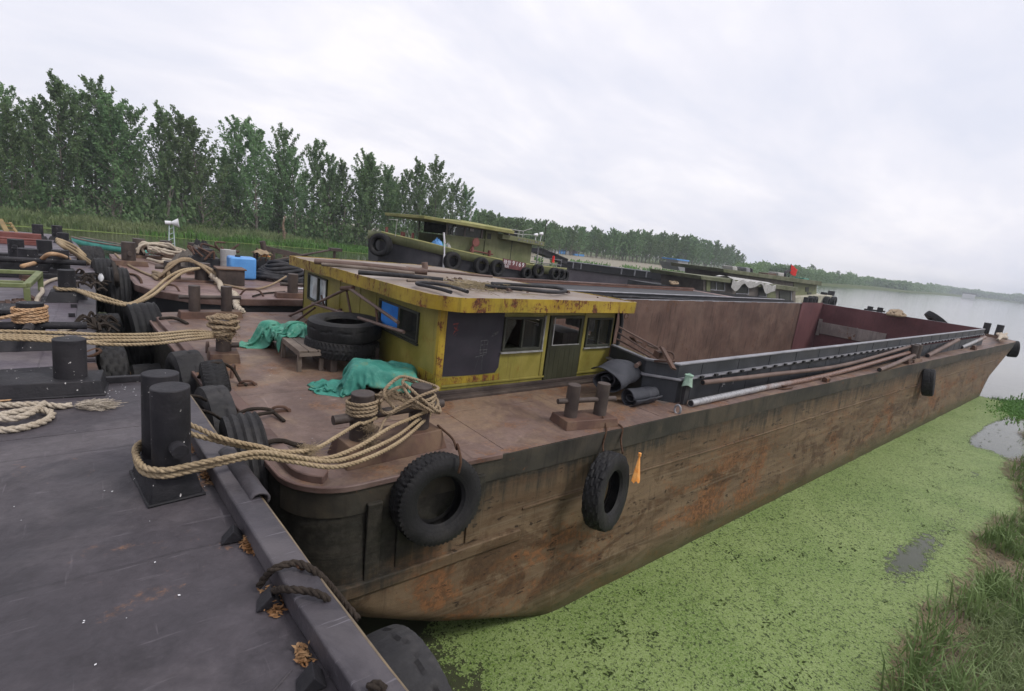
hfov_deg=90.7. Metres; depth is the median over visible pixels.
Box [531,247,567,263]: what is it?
gangway
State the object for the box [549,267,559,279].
tyre
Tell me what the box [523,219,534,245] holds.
plantation tree
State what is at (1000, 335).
rope
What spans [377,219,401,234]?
undergrowth bush
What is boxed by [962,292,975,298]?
house
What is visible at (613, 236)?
plantation tree
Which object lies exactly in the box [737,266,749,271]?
roof box
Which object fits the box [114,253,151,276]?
rope
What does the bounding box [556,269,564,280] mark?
tyre
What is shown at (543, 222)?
plantation tree
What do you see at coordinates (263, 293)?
cable
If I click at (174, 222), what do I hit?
loudspeaker mast
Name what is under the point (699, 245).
plantation tree
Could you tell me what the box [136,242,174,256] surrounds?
rope
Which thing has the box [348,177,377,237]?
poplar tree
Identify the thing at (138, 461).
rope
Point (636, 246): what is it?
plantation tree
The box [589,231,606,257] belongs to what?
plantation tree
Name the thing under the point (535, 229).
plantation tree
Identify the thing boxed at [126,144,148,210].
poplar tree
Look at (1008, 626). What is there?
fine grass
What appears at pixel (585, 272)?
barge
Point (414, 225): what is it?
undergrowth bush
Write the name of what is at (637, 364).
pipe stub
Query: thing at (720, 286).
window
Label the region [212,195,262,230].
undergrowth bush
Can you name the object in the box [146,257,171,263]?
rope
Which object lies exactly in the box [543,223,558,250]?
plantation tree
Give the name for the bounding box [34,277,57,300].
rope
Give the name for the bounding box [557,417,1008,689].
water litter
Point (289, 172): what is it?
poplar tree
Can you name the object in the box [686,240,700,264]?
plantation tree
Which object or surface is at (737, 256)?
plantation tree
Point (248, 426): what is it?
tyre
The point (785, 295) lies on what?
window
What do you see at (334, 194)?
poplar tree
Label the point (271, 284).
rope
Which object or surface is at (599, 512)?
tyre
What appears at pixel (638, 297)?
hose
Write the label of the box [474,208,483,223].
plantation tree
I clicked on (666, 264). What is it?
cargo ship
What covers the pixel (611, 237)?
plantation tree
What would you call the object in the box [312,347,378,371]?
timber block
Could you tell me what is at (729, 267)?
roof box
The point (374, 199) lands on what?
poplar tree
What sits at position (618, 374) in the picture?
rolled sheet
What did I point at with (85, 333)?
rope
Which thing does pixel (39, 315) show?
rope
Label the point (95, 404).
rope
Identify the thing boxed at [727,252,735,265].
plantation tree
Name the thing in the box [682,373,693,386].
green rag
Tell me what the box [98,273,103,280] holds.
white bag
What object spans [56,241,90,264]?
rope
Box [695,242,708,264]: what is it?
plantation tree
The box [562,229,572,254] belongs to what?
plantation tree
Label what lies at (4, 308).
steel plate
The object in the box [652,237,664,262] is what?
plantation tree
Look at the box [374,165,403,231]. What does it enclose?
poplar tree
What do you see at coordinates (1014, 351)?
tyre
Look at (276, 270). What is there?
hose coil
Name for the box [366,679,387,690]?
rope
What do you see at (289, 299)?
barge
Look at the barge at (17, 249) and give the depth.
12.26 m
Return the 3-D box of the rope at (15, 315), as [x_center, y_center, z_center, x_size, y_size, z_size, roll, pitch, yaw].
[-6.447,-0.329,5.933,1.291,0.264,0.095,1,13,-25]
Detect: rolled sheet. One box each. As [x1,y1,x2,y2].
[591,359,640,392]
[621,386,661,406]
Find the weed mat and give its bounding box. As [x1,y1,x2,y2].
[969,392,1023,429]
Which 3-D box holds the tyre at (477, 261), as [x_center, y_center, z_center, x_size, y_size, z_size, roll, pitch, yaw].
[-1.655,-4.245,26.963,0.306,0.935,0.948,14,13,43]
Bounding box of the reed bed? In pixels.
[0,202,331,246]
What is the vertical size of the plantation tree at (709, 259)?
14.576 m
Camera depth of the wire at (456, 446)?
4.66 m
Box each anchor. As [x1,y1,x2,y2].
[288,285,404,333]
[616,326,676,369]
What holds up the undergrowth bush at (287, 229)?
on the riverbank
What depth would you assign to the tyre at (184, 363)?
6.73 m
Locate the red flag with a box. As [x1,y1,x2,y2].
[788,264,796,276]
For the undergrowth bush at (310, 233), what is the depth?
74.28 m
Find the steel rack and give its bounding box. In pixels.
[0,269,43,300]
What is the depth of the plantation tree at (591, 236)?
197.47 m
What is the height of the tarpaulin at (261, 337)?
0.424 m
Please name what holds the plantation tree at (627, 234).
on the riverbank
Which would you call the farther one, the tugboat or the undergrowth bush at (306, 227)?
the undergrowth bush at (306, 227)
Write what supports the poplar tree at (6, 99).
on the riverbank
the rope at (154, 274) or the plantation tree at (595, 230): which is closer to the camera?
the rope at (154, 274)
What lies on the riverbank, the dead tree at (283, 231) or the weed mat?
the dead tree at (283, 231)
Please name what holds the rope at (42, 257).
on the barge at (17, 249)
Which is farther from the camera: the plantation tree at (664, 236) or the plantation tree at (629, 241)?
the plantation tree at (664, 236)
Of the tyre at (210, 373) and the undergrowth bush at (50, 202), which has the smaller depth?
the tyre at (210, 373)
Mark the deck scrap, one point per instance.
(22, 278)
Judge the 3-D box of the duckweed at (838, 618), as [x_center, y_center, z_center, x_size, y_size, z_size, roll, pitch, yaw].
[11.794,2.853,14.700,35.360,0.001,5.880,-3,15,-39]
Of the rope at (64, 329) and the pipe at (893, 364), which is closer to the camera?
the rope at (64, 329)
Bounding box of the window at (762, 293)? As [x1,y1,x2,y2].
[759,288,766,296]
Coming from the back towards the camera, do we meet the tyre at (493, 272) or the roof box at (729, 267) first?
the roof box at (729, 267)
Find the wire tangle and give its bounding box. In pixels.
[69,254,120,332]
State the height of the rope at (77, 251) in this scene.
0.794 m
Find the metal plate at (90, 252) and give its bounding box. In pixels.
[80,245,105,259]
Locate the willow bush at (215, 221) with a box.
[195,206,235,233]
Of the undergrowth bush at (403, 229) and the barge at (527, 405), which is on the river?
the barge at (527, 405)
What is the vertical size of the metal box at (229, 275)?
0.431 m
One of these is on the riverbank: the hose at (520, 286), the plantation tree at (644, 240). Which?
the plantation tree at (644, 240)
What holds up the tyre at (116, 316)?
hanging from the barge at (66, 309)
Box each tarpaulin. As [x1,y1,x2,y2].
[239,320,283,348]
[268,321,306,352]
[307,379,350,396]
[339,358,418,397]
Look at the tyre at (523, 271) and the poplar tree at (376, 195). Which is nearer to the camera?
the tyre at (523, 271)
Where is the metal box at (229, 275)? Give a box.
[213,266,246,285]
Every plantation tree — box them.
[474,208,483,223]
[477,211,486,223]
[481,210,495,225]
[482,210,500,226]
[499,218,512,233]
[500,218,519,233]
[511,217,524,237]
[517,217,531,238]
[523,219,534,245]
[530,219,543,253]
[532,222,552,247]
[533,219,553,244]
[542,219,554,246]
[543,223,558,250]
[544,223,556,248]
[547,220,561,251]
[550,227,561,252]
[554,225,566,252]
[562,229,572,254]
[565,225,582,255]
[567,231,581,254]
[572,226,587,253]
[575,226,589,255]
[581,232,593,254]
[583,231,598,256]
[586,225,599,255]
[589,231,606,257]
[594,233,608,258]
[599,237,609,256]
[601,227,623,259]
[604,228,623,259]
[616,233,625,259]
[618,232,639,260]
[619,231,628,260]
[621,229,642,261]
[630,229,643,261]
[633,231,647,261]
[639,234,650,262]
[641,229,654,262]
[643,237,660,263]
[651,232,663,262]
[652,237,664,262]
[655,230,670,264]
[662,235,679,260]
[666,232,680,257]
[675,234,692,258]
[676,235,692,259]
[677,234,697,259]
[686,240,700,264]
[687,236,702,263]
[690,239,702,264]
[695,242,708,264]
[700,240,714,264]
[703,241,713,265]
[706,240,722,266]
[710,243,724,266]
[715,247,727,267]
[721,248,732,267]
[725,244,736,265]
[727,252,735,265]
[728,250,742,265]
[738,253,746,262]
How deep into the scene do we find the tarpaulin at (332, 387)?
6.59 m
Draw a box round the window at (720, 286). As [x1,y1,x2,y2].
[717,283,724,290]
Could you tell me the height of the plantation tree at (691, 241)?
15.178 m
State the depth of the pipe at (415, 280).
7.53 m
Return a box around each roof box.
[723,265,736,269]
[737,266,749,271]
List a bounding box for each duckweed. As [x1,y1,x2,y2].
[6,225,366,253]
[418,396,1023,690]
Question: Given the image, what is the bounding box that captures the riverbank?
[2,182,1020,302]
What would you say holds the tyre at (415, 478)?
hanging from the barge at (527, 405)
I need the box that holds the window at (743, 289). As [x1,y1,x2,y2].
[736,286,748,294]
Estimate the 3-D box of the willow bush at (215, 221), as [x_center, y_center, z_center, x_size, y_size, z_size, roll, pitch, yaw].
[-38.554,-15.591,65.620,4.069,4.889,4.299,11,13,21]
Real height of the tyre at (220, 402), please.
1.057 m
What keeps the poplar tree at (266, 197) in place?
on the riverbank
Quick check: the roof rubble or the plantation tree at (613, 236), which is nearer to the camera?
the roof rubble
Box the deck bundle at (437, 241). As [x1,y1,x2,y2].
[432,238,442,245]
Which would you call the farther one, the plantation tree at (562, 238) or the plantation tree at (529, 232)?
the plantation tree at (562, 238)
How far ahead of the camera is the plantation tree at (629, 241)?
195.54 m
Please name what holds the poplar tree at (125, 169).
on the riverbank
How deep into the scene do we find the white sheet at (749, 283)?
43.68 m
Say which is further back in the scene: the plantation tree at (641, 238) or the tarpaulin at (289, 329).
the plantation tree at (641, 238)
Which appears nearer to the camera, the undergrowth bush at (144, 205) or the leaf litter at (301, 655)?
the leaf litter at (301, 655)
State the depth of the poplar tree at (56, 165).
68.80 m
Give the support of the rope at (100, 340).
on the barge at (527, 405)
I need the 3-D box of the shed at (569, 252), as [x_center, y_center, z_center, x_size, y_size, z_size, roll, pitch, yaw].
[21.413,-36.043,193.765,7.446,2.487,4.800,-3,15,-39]
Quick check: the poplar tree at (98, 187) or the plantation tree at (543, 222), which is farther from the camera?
the plantation tree at (543, 222)
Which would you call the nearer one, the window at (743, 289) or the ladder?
the ladder
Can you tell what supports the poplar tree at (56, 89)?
on the riverbank
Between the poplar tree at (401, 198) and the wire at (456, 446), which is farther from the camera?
the poplar tree at (401, 198)
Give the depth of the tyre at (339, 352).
7.38 m
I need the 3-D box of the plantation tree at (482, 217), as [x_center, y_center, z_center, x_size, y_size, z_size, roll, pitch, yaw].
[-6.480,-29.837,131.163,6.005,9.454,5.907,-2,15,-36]
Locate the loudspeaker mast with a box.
[165,219,178,245]
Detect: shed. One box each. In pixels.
[548,247,566,253]
[566,250,578,254]
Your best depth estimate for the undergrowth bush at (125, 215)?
59.99 m
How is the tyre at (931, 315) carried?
on the barge at (527, 405)
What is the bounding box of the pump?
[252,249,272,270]
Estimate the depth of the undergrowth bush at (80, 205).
57.05 m
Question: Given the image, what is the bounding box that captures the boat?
[71,236,149,254]
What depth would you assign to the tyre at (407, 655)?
2.24 m
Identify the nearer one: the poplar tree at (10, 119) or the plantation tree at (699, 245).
the poplar tree at (10, 119)
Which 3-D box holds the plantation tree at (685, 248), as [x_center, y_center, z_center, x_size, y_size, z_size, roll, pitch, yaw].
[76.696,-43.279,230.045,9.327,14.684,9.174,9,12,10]
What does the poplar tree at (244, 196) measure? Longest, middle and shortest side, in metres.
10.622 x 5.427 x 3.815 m
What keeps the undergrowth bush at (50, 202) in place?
on the riverbank
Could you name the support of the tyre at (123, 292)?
on the barge at (289, 299)
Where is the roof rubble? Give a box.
[444,277,598,297]
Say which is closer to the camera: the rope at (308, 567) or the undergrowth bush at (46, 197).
the rope at (308, 567)
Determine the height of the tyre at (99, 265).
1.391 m
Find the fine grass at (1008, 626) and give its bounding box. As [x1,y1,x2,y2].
[921,588,1023,690]
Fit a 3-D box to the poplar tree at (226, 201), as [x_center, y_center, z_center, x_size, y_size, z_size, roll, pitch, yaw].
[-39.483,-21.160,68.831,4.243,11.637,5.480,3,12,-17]
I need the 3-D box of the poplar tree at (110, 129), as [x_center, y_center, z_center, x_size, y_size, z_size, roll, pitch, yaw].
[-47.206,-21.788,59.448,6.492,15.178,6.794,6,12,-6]
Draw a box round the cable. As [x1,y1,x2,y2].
[252,291,284,296]
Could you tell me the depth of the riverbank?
195.16 m
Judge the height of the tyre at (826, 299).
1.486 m
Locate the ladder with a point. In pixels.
(3, 225)
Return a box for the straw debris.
[430,277,549,295]
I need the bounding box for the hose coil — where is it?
[256,259,303,282]
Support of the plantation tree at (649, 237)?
on the riverbank
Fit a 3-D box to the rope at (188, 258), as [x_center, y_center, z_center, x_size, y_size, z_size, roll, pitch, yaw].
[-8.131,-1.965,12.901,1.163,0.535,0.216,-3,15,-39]
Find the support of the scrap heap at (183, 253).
on the barge at (289, 299)
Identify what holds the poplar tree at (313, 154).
on the riverbank
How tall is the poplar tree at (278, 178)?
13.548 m
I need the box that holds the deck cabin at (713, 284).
[627,269,797,302]
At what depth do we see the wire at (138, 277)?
12.42 m
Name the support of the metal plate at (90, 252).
on the barge at (17, 249)
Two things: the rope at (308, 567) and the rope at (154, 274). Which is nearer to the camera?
the rope at (308, 567)
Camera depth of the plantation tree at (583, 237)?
182.48 m
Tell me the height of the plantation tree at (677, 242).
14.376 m
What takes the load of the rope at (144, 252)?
on the barge at (289, 299)
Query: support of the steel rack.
on the barge at (66, 309)
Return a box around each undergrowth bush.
[0,150,62,214]
[15,179,76,218]
[48,186,94,216]
[84,188,144,223]
[108,176,172,224]
[127,160,199,229]
[181,194,229,228]
[199,196,233,228]
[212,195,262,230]
[249,205,277,232]
[258,191,297,234]
[289,213,323,238]
[292,203,344,244]
[315,187,367,244]
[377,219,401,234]
[394,221,417,239]
[396,202,433,238]
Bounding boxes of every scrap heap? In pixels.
[171,244,199,265]
[191,238,217,257]
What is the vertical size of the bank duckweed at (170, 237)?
0.001 m
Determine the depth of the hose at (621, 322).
8.74 m
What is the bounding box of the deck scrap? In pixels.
[0,247,287,302]
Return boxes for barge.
[0,224,97,312]
[0,269,98,373]
[0,336,408,690]
[109,238,784,364]
[149,255,1015,620]
[557,261,660,283]
[671,262,834,302]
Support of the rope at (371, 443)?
attached to the barge at (527, 405)
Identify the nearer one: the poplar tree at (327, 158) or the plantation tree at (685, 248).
the poplar tree at (327, 158)
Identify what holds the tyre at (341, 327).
on the tyre at (339, 352)
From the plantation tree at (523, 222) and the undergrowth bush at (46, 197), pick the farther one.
the plantation tree at (523, 222)
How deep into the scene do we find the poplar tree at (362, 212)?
77.52 m
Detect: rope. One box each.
[0,310,34,319]
[0,329,230,335]
[0,332,214,339]
[0,333,232,346]
[0,334,232,342]
[0,398,126,410]
[0,400,46,422]
[0,406,55,433]
[10,304,49,323]
[19,252,70,267]
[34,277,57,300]
[53,267,199,306]
[54,267,196,303]
[55,238,86,255]
[55,239,90,261]
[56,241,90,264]
[57,329,72,330]
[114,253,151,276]
[131,412,431,472]
[132,415,430,478]
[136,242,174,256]
[136,243,185,258]
[138,242,178,256]
[141,241,181,253]
[143,243,177,254]
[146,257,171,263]
[151,270,162,280]
[157,260,209,277]
[166,257,215,277]
[166,259,215,276]
[191,411,429,458]
[191,416,377,456]
[205,313,250,343]
[209,273,245,313]
[214,276,286,289]
[255,559,360,621]
[271,585,330,601]
[345,393,436,433]
[355,402,415,455]
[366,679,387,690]
[378,375,439,414]
[401,378,441,413]
[669,280,678,284]
[886,309,906,316]
[996,332,1007,340]
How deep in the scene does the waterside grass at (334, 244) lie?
68.93 m
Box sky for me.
[0,0,1023,293]
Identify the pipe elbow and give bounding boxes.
[406,262,427,268]
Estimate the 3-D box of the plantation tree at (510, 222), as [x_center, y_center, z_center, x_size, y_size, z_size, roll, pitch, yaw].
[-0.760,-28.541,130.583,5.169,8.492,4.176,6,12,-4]
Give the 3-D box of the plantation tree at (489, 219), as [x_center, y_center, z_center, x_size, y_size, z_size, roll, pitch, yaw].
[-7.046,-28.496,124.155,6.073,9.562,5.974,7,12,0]
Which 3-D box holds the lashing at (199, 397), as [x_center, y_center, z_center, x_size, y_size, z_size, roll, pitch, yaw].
[-3.035,0.511,4.905,0.078,0.237,0.481,4,12,-12]
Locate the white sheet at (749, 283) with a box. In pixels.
[717,275,775,293]
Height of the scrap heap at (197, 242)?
0.868 m
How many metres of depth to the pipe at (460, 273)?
10.12 m
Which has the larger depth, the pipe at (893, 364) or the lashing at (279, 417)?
the pipe at (893, 364)
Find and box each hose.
[415,281,468,293]
[485,282,566,293]
[612,295,714,300]
[616,313,623,345]
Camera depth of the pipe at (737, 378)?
10.12 m
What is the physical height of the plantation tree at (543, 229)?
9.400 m
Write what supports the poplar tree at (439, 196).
on the riverbank
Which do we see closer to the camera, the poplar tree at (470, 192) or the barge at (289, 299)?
the barge at (289, 299)
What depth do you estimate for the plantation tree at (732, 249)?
301.15 m
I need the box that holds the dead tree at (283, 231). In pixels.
[280,216,286,240]
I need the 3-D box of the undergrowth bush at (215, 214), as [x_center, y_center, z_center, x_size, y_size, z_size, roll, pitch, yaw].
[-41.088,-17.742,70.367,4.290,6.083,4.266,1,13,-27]
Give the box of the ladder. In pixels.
[0,219,17,231]
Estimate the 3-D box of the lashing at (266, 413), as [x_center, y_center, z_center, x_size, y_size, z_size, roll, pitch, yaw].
[-2.676,0.759,5.415,0.118,0.130,0.309,16,15,37]
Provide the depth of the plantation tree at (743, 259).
299.24 m
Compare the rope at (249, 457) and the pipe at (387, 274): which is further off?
the pipe at (387, 274)
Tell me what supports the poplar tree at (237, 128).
on the riverbank
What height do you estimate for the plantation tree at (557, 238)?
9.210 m
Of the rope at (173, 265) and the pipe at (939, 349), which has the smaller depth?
the rope at (173, 265)
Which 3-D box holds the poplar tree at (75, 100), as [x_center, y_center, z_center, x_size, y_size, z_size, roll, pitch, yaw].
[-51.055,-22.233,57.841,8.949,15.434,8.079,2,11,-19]
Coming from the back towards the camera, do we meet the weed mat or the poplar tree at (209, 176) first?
the poplar tree at (209, 176)
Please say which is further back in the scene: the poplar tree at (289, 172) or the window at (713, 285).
the poplar tree at (289, 172)
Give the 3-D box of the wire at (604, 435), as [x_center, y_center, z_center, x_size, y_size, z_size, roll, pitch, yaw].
[1.168,1.116,6.361,0.074,0.375,0.326,6,12,-3]
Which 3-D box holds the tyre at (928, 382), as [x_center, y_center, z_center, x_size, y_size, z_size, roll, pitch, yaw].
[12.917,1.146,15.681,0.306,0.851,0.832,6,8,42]
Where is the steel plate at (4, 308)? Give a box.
[0,303,15,316]
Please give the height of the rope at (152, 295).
0.430 m
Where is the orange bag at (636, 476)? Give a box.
[631,452,641,482]
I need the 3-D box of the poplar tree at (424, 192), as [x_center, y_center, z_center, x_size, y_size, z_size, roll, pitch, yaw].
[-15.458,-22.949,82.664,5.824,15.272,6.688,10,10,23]
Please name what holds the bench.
on the barge at (527, 405)
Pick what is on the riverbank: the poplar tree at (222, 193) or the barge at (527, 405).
the poplar tree at (222, 193)
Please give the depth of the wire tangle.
7.61 m
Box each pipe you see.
[314,259,427,274]
[321,263,414,274]
[358,270,442,280]
[406,279,448,283]
[427,269,492,277]
[688,351,910,406]
[700,345,911,384]
[877,354,915,371]
[925,338,959,357]
[961,335,986,348]
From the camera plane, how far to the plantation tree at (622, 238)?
198.73 m
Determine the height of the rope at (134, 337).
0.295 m
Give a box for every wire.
[87,348,101,356]
[129,273,142,282]
[437,424,461,472]
[602,416,606,450]
[618,424,623,453]
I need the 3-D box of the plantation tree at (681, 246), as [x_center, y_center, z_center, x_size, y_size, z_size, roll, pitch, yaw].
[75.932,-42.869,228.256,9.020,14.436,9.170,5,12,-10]
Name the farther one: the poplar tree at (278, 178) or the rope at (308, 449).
the poplar tree at (278, 178)
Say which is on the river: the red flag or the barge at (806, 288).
the barge at (806, 288)
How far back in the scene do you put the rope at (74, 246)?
13.62 m
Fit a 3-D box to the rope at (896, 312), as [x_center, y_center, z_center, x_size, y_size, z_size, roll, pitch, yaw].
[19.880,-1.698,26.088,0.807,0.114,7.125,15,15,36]
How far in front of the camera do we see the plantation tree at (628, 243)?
196.62 m
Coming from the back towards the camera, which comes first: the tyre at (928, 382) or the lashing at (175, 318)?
the tyre at (928, 382)
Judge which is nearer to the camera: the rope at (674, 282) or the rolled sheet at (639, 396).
the rolled sheet at (639, 396)
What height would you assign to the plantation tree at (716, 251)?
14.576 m
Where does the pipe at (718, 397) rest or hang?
on the barge at (527, 405)
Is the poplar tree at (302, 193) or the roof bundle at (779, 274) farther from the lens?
the poplar tree at (302, 193)
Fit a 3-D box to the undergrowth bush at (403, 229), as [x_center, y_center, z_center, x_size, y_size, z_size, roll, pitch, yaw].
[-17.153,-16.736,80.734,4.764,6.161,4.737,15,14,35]
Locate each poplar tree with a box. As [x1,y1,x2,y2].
[0,81,38,206]
[0,95,75,207]
[0,102,39,208]
[17,68,94,208]
[20,106,53,199]
[22,83,109,210]
[42,135,67,206]
[48,74,130,215]
[63,89,146,219]
[72,146,123,211]
[82,103,159,217]
[97,113,146,204]
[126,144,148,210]
[132,100,185,220]
[149,152,175,211]
[153,104,217,221]
[163,110,245,224]
[168,153,197,214]
[185,156,218,212]
[196,114,273,225]
[201,147,238,228]
[206,161,240,218]
[226,118,279,230]
[233,164,256,221]
[249,122,309,232]
[257,169,286,232]
[267,153,291,221]
[275,144,319,235]
[290,174,316,227]
[291,138,342,225]
[307,148,352,237]
[311,170,352,239]
[322,157,356,236]
[332,157,383,244]
[345,147,402,238]
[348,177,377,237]
[349,166,384,230]
[373,175,406,232]
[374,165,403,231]
[384,168,423,234]
[394,181,404,230]
[398,156,434,238]
[421,154,465,234]
[422,183,455,234]
[436,178,472,221]
[450,185,477,221]
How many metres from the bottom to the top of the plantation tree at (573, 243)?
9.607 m
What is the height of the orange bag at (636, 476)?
0.400 m
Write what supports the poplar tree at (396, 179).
on the riverbank
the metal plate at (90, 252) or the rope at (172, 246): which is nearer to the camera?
the metal plate at (90, 252)
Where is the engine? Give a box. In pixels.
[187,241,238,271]
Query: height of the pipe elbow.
0.244 m
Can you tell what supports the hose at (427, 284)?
on the barge at (527, 405)
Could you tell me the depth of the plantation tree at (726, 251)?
284.84 m
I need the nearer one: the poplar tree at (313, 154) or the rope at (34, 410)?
the rope at (34, 410)
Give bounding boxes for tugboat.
[367,206,566,279]
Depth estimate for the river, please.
48.09 m
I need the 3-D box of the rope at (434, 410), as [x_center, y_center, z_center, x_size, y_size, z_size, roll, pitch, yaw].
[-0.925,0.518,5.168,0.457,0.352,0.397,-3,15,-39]
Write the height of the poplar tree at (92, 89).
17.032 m
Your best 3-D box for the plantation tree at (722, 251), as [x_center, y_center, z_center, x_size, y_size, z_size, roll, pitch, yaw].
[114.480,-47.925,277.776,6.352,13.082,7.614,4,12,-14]
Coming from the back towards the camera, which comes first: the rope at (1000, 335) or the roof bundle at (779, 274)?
the roof bundle at (779, 274)
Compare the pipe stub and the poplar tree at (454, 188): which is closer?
the pipe stub
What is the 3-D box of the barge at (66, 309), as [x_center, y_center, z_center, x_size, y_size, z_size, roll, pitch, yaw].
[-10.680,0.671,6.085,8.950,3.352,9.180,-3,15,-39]
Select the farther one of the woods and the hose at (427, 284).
the woods
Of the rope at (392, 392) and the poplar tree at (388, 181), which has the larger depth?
the poplar tree at (388, 181)
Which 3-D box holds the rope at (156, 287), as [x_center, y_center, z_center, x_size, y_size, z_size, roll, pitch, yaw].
[-7.688,-1.341,11.005,1.118,0.431,4.193,6,12,-2]
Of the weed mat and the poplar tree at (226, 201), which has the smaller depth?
the weed mat
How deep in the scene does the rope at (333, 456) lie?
3.96 m
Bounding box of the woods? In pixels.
[733,260,1023,302]
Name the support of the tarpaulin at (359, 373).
on the barge at (527, 405)
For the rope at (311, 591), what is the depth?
2.21 m
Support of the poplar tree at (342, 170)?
on the riverbank
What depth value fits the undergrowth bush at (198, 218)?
67.67 m
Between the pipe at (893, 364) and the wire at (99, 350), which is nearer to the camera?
the wire at (99, 350)
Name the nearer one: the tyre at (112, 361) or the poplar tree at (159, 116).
the tyre at (112, 361)
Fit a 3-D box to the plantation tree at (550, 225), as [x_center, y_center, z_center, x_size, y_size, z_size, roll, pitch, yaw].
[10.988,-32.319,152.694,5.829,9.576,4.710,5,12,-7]
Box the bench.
[269,336,323,371]
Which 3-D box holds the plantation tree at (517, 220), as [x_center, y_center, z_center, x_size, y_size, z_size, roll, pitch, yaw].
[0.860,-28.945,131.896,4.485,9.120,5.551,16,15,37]
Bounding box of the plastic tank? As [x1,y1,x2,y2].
[227,255,255,279]
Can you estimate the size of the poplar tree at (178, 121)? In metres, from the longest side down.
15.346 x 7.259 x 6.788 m
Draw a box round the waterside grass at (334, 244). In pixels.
[135,223,684,272]
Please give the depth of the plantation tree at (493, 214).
123.85 m
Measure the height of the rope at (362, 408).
0.356 m
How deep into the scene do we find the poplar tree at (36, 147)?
63.42 m
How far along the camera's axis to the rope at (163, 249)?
16.73 m
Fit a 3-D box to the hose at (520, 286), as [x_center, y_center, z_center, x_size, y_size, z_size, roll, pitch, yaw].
[0.288,-0.946,8.321,1.806,0.076,1.014,-3,15,-39]
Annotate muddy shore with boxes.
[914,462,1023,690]
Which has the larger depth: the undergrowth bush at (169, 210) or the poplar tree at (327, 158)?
the poplar tree at (327, 158)
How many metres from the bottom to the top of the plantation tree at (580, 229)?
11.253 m
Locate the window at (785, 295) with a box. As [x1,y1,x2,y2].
[779,291,791,299]
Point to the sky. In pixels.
(881, 139)
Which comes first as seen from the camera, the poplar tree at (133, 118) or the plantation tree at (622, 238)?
the poplar tree at (133, 118)
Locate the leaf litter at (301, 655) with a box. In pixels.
[191,443,316,666]
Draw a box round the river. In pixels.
[0,226,1023,690]
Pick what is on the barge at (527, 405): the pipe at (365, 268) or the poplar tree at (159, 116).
the pipe at (365, 268)
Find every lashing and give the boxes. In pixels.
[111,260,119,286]
[159,316,188,324]
[190,394,207,401]
[197,361,247,385]
[201,409,220,419]
[237,407,285,421]
[257,410,274,415]
[268,438,303,447]
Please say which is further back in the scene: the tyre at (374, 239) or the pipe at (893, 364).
the tyre at (374, 239)
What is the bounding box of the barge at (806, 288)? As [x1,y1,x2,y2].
[671,262,834,302]
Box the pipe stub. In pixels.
[634,361,641,367]
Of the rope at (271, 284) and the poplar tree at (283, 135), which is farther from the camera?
the poplar tree at (283, 135)
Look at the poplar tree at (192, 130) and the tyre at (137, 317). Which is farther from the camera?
the poplar tree at (192, 130)
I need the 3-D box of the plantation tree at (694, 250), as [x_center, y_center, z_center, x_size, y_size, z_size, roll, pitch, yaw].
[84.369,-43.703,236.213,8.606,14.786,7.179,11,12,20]
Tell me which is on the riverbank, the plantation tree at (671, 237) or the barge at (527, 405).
the plantation tree at (671, 237)
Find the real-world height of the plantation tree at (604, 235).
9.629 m
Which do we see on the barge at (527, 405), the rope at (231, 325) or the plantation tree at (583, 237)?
the rope at (231, 325)
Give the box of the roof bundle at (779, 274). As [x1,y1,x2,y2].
[769,271,783,276]
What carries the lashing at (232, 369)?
attached to the barge at (527, 405)
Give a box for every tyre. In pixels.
[90,258,112,312]
[96,346,129,375]
[97,313,123,346]
[105,267,132,326]
[123,302,161,364]
[130,363,161,374]
[165,350,204,393]
[194,385,236,434]
[199,359,231,391]
[219,411,269,503]
[304,335,379,360]
[307,312,381,343]
[366,624,451,690]
[368,233,392,256]
[389,451,481,546]
[443,252,460,269]
[473,257,488,273]
[489,259,504,276]
[520,267,531,278]
[532,264,543,277]
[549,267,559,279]
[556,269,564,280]
[560,270,568,280]
[581,450,628,531]
[822,296,829,303]
[829,296,836,304]
[921,369,935,395]
[924,311,947,322]
[1006,341,1019,356]
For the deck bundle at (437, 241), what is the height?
0.567 m
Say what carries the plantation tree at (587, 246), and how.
on the riverbank
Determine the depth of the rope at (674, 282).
37.57 m
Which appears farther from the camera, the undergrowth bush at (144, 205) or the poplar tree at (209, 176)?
the poplar tree at (209, 176)
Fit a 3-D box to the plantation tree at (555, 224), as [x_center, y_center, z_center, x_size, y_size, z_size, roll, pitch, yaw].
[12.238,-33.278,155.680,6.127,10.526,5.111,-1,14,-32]
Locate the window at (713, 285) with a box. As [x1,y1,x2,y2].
[710,282,716,290]
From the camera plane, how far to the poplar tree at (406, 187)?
81.08 m
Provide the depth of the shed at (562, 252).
188.30 m
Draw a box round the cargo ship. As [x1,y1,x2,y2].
[659,257,688,270]
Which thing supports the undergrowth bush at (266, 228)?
on the riverbank

